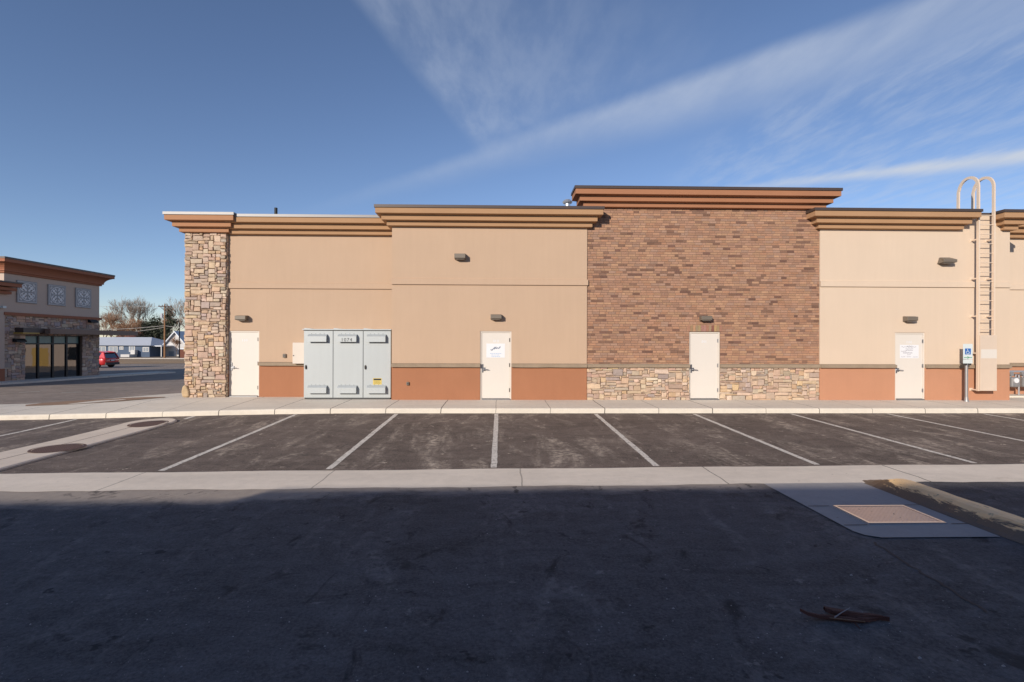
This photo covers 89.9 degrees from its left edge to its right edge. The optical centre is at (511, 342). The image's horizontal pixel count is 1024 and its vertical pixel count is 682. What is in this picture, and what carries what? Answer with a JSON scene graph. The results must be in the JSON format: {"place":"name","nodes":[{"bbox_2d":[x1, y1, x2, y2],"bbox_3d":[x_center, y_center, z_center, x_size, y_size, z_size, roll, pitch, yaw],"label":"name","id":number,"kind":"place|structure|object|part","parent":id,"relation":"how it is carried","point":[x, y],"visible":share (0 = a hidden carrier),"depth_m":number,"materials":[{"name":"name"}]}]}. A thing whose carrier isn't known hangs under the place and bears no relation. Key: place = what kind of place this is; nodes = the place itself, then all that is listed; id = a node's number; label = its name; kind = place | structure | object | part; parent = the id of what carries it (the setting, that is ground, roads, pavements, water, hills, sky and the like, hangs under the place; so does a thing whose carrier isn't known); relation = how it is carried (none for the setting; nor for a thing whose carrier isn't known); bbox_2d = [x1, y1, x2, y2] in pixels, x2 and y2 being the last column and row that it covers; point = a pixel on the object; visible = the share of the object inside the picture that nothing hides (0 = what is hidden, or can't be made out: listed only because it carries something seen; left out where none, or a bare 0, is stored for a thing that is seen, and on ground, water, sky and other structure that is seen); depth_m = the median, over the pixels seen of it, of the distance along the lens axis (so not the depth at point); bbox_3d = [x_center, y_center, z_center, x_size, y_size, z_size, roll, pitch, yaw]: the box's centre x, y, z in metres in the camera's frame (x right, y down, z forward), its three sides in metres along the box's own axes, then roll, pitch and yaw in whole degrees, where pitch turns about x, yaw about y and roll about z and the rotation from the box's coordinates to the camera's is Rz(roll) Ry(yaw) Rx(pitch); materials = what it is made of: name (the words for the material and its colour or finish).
{"place":"outdoors","nodes":[
{"label":"outdoors","id":0,"kind":"place"},
{"bbox_2d":[0,371,175,384],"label":"pavement","id":1,"kind":"structure","parent":0,"point":[67,378],"depth_m":31.40,"materials":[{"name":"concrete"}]},
{"bbox_2d":[0,363,184,403],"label":"road","id":2,"kind":"structure","parent":0,"point":[100,388],"depth_m":24.99,"materials":[{"name":"grey asphalt"}]},
{"bbox_2d":[0,256,137,380],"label":"corner shop","id":3,"kind":"structure","parent":2,"relation":"on","point":[49,322],"depth_m":30.51,"materials":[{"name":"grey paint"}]},
{"bbox_2d":[25,335,38,378],"bbox_3d":[-27.798,0.958,29.558,0.100,2.740,0.985,0,0,-1],"label":"shop window","id":4,"kind":"structure","parent":3,"relation":"in","point":[31,346],"depth_m":29.66,"materials":[{"name":"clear glass"}]},
{"bbox_2d":[38,335,52,378],"bbox_3d":[-27.821,0.957,30.543,0.100,2.740,0.985,0,0,-1],"label":"shop window","id":5,"kind":"structure","parent":3,"relation":"in","point":[45,348],"depth_m":30.57,"materials":[{"name":"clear glass"}]},
{"bbox_2d":[53,336,66,377],"bbox_3d":[-27.843,0.957,31.529,0.100,2.740,0.985,0,0,-1],"label":"shop window","id":6,"kind":"structure","parent":3,"relation":"in","point":[59,342],"depth_m":31.55,"materials":[{"name":"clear glass"}]},
{"bbox_2d":[67,336,79,376],"bbox_3d":[-27.865,0.957,32.514,0.100,2.740,0.985,0,0,-1],"label":"shop window","id":7,"kind":"structure","parent":3,"relation":"in","point":[73,342],"depth_m":32.58,"materials":[{"name":"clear glass"}]},
{"bbox_2d":[99,351,119,367],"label":"parked car","id":8,"kind":"object","parent":2,"relation":"on","point":[109,358],"visible":0.41,"depth_m":52.74,"materials":[{"name":"red paint"}]},
{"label":"windows","id":9,"kind":"part","parent":8,"relation":"part of","materials":[{"name":"black glass"}]},
{"bbox_2d":[99,337,163,356],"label":"blue house","id":10,"kind":"structure","parent":0,"point":[132,346],"depth_m":98.78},
{"bbox_2d":[99,346,105,350],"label":"window","id":11,"kind":"structure","parent":10,"relation":"in","point":[102,348],"depth_m":98.19,"materials":[{"name":"white"}]},
{"bbox_2d":[109,346,117,352],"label":"window","id":12,"kind":"structure","parent":10,"relation":"in","point":[111,348],"depth_m":98.23,"materials":[{"name":"white"}]},
{"bbox_2d":[143,347,148,351],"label":"window","id":13,"kind":"structure","parent":10,"relation":"in","point":[145,349],"depth_m":98.38,"materials":[{"name":"white"}]},
{"bbox_2d":[120,356,178,357],"bbox_3d":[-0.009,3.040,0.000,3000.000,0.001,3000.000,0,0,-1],"label":"ground","id":14,"kind":"structure","parent":0,"point":[153,357],"depth_m":95.74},
{"bbox_2d":[99,312,128,336],"bbox_3d":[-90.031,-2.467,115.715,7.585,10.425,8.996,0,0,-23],"label":"bare tree","id":15,"kind":"object","parent":14,"relation":"on","point":[112,320],"visible":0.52,"depth_m":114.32,"materials":[{"name":"brown plant"}]},
{"bbox_2d":[107,319,144,336],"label":"bare tree","id":16,"kind":"object","parent":14,"relation":"on","point":[119,328],"visible":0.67,"depth_m":111.60,"materials":[{"name":"brown plant"}]},
{"bbox_2d":[103,296,157,323],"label":"bare tree","id":17,"kind":"object","parent":14,"relation":"on","point":[133,311],"visible":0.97,"depth_m":125.17,"materials":[{"name":"brown plant"}]},
{"bbox_2d":[129,318,145,332],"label":"bare tree","id":18,"kind":"object","parent":14,"relation":"on","point":[137,322],"visible":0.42,"depth_m":123.61,"materials":[{"name":"brown plant"}]},
{"bbox_2d":[134,319,157,338],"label":"evergreen tree","id":19,"kind":"object","parent":14,"relation":"on","point":[147,325],"visible":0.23,"depth_m":116.42,"materials":[{"name":"green plant"}]},
{"bbox_2d":[141,315,163,338],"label":"evergreen tree","id":20,"kind":"object","parent":14,"relation":"on","point":[154,332],"visible":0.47,"depth_m":113.44,"materials":[{"name":"green plant"}]},
{"bbox_2d":[152,316,184,332],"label":"bare tree","id":21,"kind":"object","parent":14,"relation":"on","point":[172,329],"visible":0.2,"depth_m":121.07,"materials":[{"name":"brown plant"}]},
{"bbox_2d":[159,307,178,339],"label":"evergreen tree","id":22,"kind":"object","parent":14,"relation":"on","point":[170,321],"visible":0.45,"depth_m":109.96,"materials":[{"name":"green plant"}]},
{"bbox_2d":[157,296,184,327],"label":"bare tree","id":23,"kind":"object","parent":14,"relation":"on","point":[179,308],"visible":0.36,"depth_m":108.68,"materials":[{"name":"brown plant"}]},
{"bbox_2d":[163,331,184,355],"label":"white house","id":24,"kind":"structure","parent":14,"relation":"on","point":[170,350],"depth_m":102.49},
{"bbox_2d":[168,335,181,356],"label":"bare tree","id":25,"kind":"object","parent":14,"relation":"on","point":[175,341],"visible":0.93,"depth_m":95.28,"materials":[{"name":"brown plant"}]},
{"bbox_2d":[179,323,179,357],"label":"utility pole","id":26,"kind":"object","parent":14,"relation":"on","point":[179,340],"visible":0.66,"depth_m":88.65,"materials":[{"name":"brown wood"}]},
{"bbox_2d":[178,348,184,357],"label":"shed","id":27,"kind":"structure","parent":14,"relation":"on","point":[182,352],"depth_m":90.70,"materials":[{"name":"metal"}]},
{"bbox_2d":[119,359,184,363],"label":"grass verge","id":28,"kind":"object","parent":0,"point":[141,361],"depth_m":67.34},
{"bbox_2d":[120,358,183,358],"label":"pavement","id":29,"kind":"structure","parent":0,"point":[151,358],"depth_m":84.67,"materials":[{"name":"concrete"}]},
{"bbox_2d":[158,304,171,357],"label":"utility pole","id":30,"kind":"object","parent":29,"relation":"on","point":[161,314],"visible":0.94,"depth_m":86.58,"materials":[{"name":"brown wood"}]},
{"bbox_2d":[100,326,157,329],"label":"power cable","id":31,"kind":"object","parent":30,"relation":"attached to","point":[128,328],"visible":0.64,"depth_m":86.53,"materials":[{"name":"metal"}]},
{"bbox_2d":[0,481,1023,681],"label":"drive lane","id":32,"kind":"structure","parent":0,"point":[751,552],"depth_m":4.30,"materials":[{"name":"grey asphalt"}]},
{"bbox_2d":[0,464,1023,491],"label":"gutter","id":33,"kind":"object","parent":32,"relation":"on","point":[304,479],"visible":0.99,"depth_m":7.82,"materials":[{"name":"concrete"}]},
{"bbox_2d":[800,608,863,622],"bbox_3d":[2.363,2.017,3.795,0.430,0.061,0.050,0,0,10],"label":"bark strip","id":34,"kind":"object","parent":32,"relation":"on","point":[819,616],"visible":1,"depth_m":3.79,"materials":[{"name":"brown wood"}]},
{"bbox_2d":[829,617,864,621],"bbox_3d":[2.458,2.033,3.756,0.237,0.009,0.011,0,0,11],"label":"bark strip","id":35,"kind":"object","parent":34,"relation":"on","point":[846,619],"visible":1,"depth_m":3.75,"materials":[{"name":"brown wood"}]},
{"bbox_2d":[831,610,867,614],"bbox_3d":[2.564,2.026,3.815,0.350,0.047,0.049,0,0,9],"label":"bark strip","id":36,"kind":"object","parent":32,"relation":"on","point":[846,612],"visible":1,"depth_m":3.82,"materials":[{"name":"brown wood"}]},
{"bbox_2d":[823,606,889,620],"bbox_3d":[2.565,2.025,3.815,0.432,0.055,0.099,0,0,19],"label":"bark strip","id":37,"kind":"object","parent":32,"relation":"on","point":[830,609],"visible":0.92,"depth_m":3.80,"materials":[{"name":"brown wood"}]},
{"bbox_2d":[856,616,877,621],"bbox_3d":[2.619,2.037,3.767,0.165,0.025,0.050,0,0,-1],"label":"bark strip","id":38,"kind":"object","parent":37,"relation":"on","point":[868,619],"visible":0.95,"depth_m":3.77,"materials":[{"name":"brown wood"}]},
{"bbox_2d":[764,482,999,536],"bbox_3d":[4.405,2.044,6.413,1.455,0.018,2.096,0,0,-1],"label":"concrete pad","id":39,"kind":"object","parent":32,"relation":"on","point":[822,498],"visible":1,"depth_m":6.38,"materials":[{"name":"grey concrete"}]},
{"bbox_2d":[833,505,946,523],"bbox_3d":[4.446,2.042,6.079,0.890,0.026,0.622,0,0,-1],"label":"access plate","id":40,"kind":"object","parent":39,"relation":"on","point":[885,514],"visible":1,"depth_m":6.05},
{"bbox_2d":[874,542,986,611],"bbox_3d":[3.656,2.050,4.583,0.064,0.003,1.390,0,0,4],"label":"asphalt crack","id":41,"kind":"object","parent":32,"relation":"on","point":[941,583],"visible":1,"depth_m":4.43,"materials":[{"name":"black asphalt"}]},
{"bbox_2d":[862,479,1023,544],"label":"kerb","id":42,"kind":"structure","parent":32,"relation":"on","point":[1007,525],"depth_m":6.06,"materials":[{"name":"grey concrete"}]},
{"bbox_2d":[0,413,1023,473],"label":"parking lot","id":43,"kind":"structure","parent":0,"point":[340,441],"depth_m":10.50,"materials":[{"name":"grey asphalt"}]},
{"bbox_2d":[0,418,176,470],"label":"drainage pan","id":44,"kind":"object","parent":43,"relation":"on","point":[13,458],"visible":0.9,"depth_m":10.53,"materials":[{"name":"concrete"}]},
{"bbox_2d":[27,443,86,452],"bbox_3d":[-8.729,2.030,9.855,0.860,0.013,0.860,0,0,-1],"label":"manhole cover","id":45,"kind":"object","parent":44,"relation":"on","point":[58,448],"visible":1,"depth_m":9.80,"materials":[{"name":"metal"}]},
{"bbox_2d":[127,420,168,426],"bbox_3d":[-8.870,1.984,12.522,0.860,0.031,0.860,0,0,-1],"label":"manhole cover","id":46,"kind":"object","parent":44,"relation":"on","point":[148,423],"visible":1,"depth_m":12.52,"materials":[{"name":"metal"}]},
{"bbox_2d":[0,393,1023,419],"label":"sidewalk","id":47,"kind":"structure","parent":0,"point":[174,404],"depth_m":14.53,"materials":[{"name":"concrete"}]},
{"bbox_2d":[26,397,162,405],"bbox_3d":[-13.146,1.855,16.230,4.176,0.212,1.442,0,0,-1],"label":"dirt patch","id":48,"kind":"object","parent":47,"relation":"on","point":[70,402],"visible":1,"depth_m":16.26,"materials":[{"name":"brown soil"}]},
{"bbox_2d":[302,328,391,398],"bbox_3d":[-5.138,0.676,16.222,2.739,2.238,0.792,0,0,-1],"label":"electrical cabinet","id":49,"kind":"object","parent":47,"relation":"on","point":[347,363],"visible":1,"depth_m":15.94,"materials":[{"name":"grey metal"}]},
{"bbox_3d":[-6.016,0.683,15.883,0.891,2.078,0.146,0,0,-1],"label":"door","id":50,"kind":"part","parent":49,"relation":"part of","materials":[{"name":"metal"}]},
{"bbox_3d":[-5.098,0.686,15.902,0.913,2.078,0.150,0,0,-1],"label":"door","id":51,"kind":"part","parent":49,"relation":"part of","materials":[{"name":"grey metal"}]},
{"bbox_3d":[-4.202,0.688,15.924,0.846,2.078,0.146,0,0,-1],"label":"door","id":52,"kind":"part","parent":49,"relation":"part of","materials":[{"name":"metal"}]},
{"bbox_2d":[162,185,1023,399],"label":"retail building","id":53,"kind":"structure","parent":47,"relation":"on","point":[604,292],"depth_m":16.14,"materials":[{"name":"beige paint"}]},
{"bbox_2d":[235,315,247,320],"bbox_3d":[-8.678,-0.781,16.451,0.335,0.167,0.212,0,0,-1],"label":"wall light","id":54,"kind":"object","parent":53,"relation":"attached to","point":[241,317],"visible":1,"depth_m":16.35,"materials":[{"name":"brown metal"}]},
{"bbox_2d":[229,331,258,396],"bbox_3d":[-8.659,0.721,16.599,0.970,2.183,0.161,0,0,-1],"label":"door","id":55,"kind":"structure","parent":53,"relation":"in","point":[243,345],"depth_m":16.60,"materials":[{"name":"metal"}]},
{"bbox_2d":[293,343,303,363],"bbox_3d":[-6.806,0.348,16.484,0.420,0.675,0.232,0,0,-1],"label":"utility box","id":56,"kind":"object","parent":53,"relation":"attached to","point":[298,353],"visible":0.67,"depth_m":16.38,"materials":[{"name":"metal"}]},
{"bbox_2d":[454,253,465,259],"bbox_3d":[-1.600,-2.647,15.797,0.335,0.187,0.222,0,0,-1],"label":"wall light","id":57,"kind":"object","parent":53,"relation":"attached to","point":[459,256],"visible":1,"depth_m":15.69,"materials":[{"name":"brown metal"}]},
{"bbox_2d":[480,331,510,399],"bbox_3d":[-0.505,0.745,15.974,0.970,2.183,0.161,0,0,-1],"label":"door","id":58,"kind":"structure","parent":53,"relation":"in","point":[495,373],"depth_m":15.97,"materials":[{"name":"metal"}]},
{"bbox_2d":[486,344,504,357],"bbox_3d":[-0.509,0.259,15.973,0.578,0.439,0.004,0,0,-1],"label":"paper notice","id":59,"kind":"object","parent":58,"relation":"attached to","point":[495,350],"visible":1,"depth_m":15.97,"materials":[{"name":"white paper"}]},
{"bbox_2d":[491,314,501,319],"bbox_3d":[-0.492,-0.783,15.827,0.335,0.167,0.212,0,0,-1],"label":"wall light","id":60,"kind":"object","parent":53,"relation":"attached to","point":[496,316],"visible":1,"depth_m":15.73,"materials":[{"name":"brown metal"}]},
{"bbox_2d":[562,199,571,205],"bbox_3d":[2.047,-4.234,18.951,0.370,2.060,0.380,0,0,-1],"label":"roof vent","id":61,"kind":"object","parent":53,"relation":"on","point":[567,202],"visible":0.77,"depth_m":18.84,"materials":[{"name":"silver metal"}]},
{"bbox_2d":[689,332,719,399],"bbox_3d":[6.055,0.764,16.163,0.970,2.183,0.161,0,0,-1],"label":"door","id":62,"kind":"structure","parent":53,"relation":"in","point":[704,347],"depth_m":16.17,"materials":[{"name":"metal"}]},
{"bbox_2d":[699,316,711,320],"bbox_3d":[6.049,-0.751,16.005,0.335,0.167,0.212,0,0,-1],"label":"wall light","id":63,"kind":"object","parent":53,"relation":"attached to","point":[705,318],"visible":1,"depth_m":15.90,"materials":[{"name":"brown metal"}]},
{"bbox_2d":[895,333,924,399],"bbox_3d":[12.600,0.784,16.272,0.970,2.183,0.161,0,0,-1],"label":"door","id":64,"kind":"structure","parent":53,"relation":"in","point":[909,372],"depth_m":16.27,"materials":[{"name":"metal"}]},
{"bbox_2d":[900,345,918,357],"bbox_3d":[12.610,0.295,16.270,0.610,0.427,0.004,0,0,-1],"label":"paper notice","id":65,"kind":"object","parent":64,"relation":"attached to","point":[909,351],"visible":1,"depth_m":16.27,"materials":[{"name":"white paper"}]},
{"bbox_2d":[903,316,917,321],"bbox_3d":[12.526,-0.736,16.122,0.335,0.167,0.212,0,0,-1],"label":"wall light","id":66,"kind":"object","parent":53,"relation":"attached to","point":[910,318],"visible":1,"depth_m":16.03,"materials":[{"name":"brown metal"}]},
{"bbox_2d":[937,257,956,263],"bbox_3d":[13.682,-2.580,16.123,0.430,0.202,0.262,0,0,-1],"label":"wall light","id":67,"kind":"object","parent":53,"relation":"attached to","point":[945,260],"visible":1,"depth_m":16.06,"materials":[{"name":"brown metal"}]},
{"bbox_2d":[956,176,996,390],"bbox_3d":[14.815,-1.872,16.471,0.591,6.818,1.018,0,0,-1],"label":"roof ladder","id":68,"kind":"object","parent":53,"relation":"attached to","point":[986,362],"visible":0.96,"depth_m":16.00,"materials":[{"name":"beige metal"}]},
{"bbox_2d":[961,344,972,401],"bbox_3d":[14.107,0.956,15.914,0.300,1.812,0.150,0,0,-1],"label":"parking sign","id":69,"kind":"object","parent":47,"relation":"on","point":[967,354],"visible":0.94,"depth_m":15.87,"materials":[{"name":"metal"}]},
{"bbox_2d":[1010,394,1023,396],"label":"meter slab","id":70,"kind":"structure","parent":47,"relation":"on","point":[1016,395],"depth_m":17.20,"materials":[{"name":"concrete"}]},
{"bbox_2d":[1010,372,1019,394],"bbox_3d":[17.028,1.415,17.376,0.385,0.810,0.230,0,0,-1],"label":"gas meter","id":71,"kind":"object","parent":70,"relation":"on","point":[1015,381],"visible":0.81,"depth_m":17.31,"materials":[{"name":"metal"}]},
{"bbox_2d":[1019,372,1023,386],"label":"gas meter","id":72,"kind":"object","parent":70,"relation":"on","point":[1021,374],"visible":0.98,"depth_m":17.37,"materials":[{"name":"metal"}]},
{"bbox_2d":[0,0,1023,336],"label":"sky","id":73,"kind":"structure","parent":0,"point":[115,115],"materials":[{"name":"blue"}]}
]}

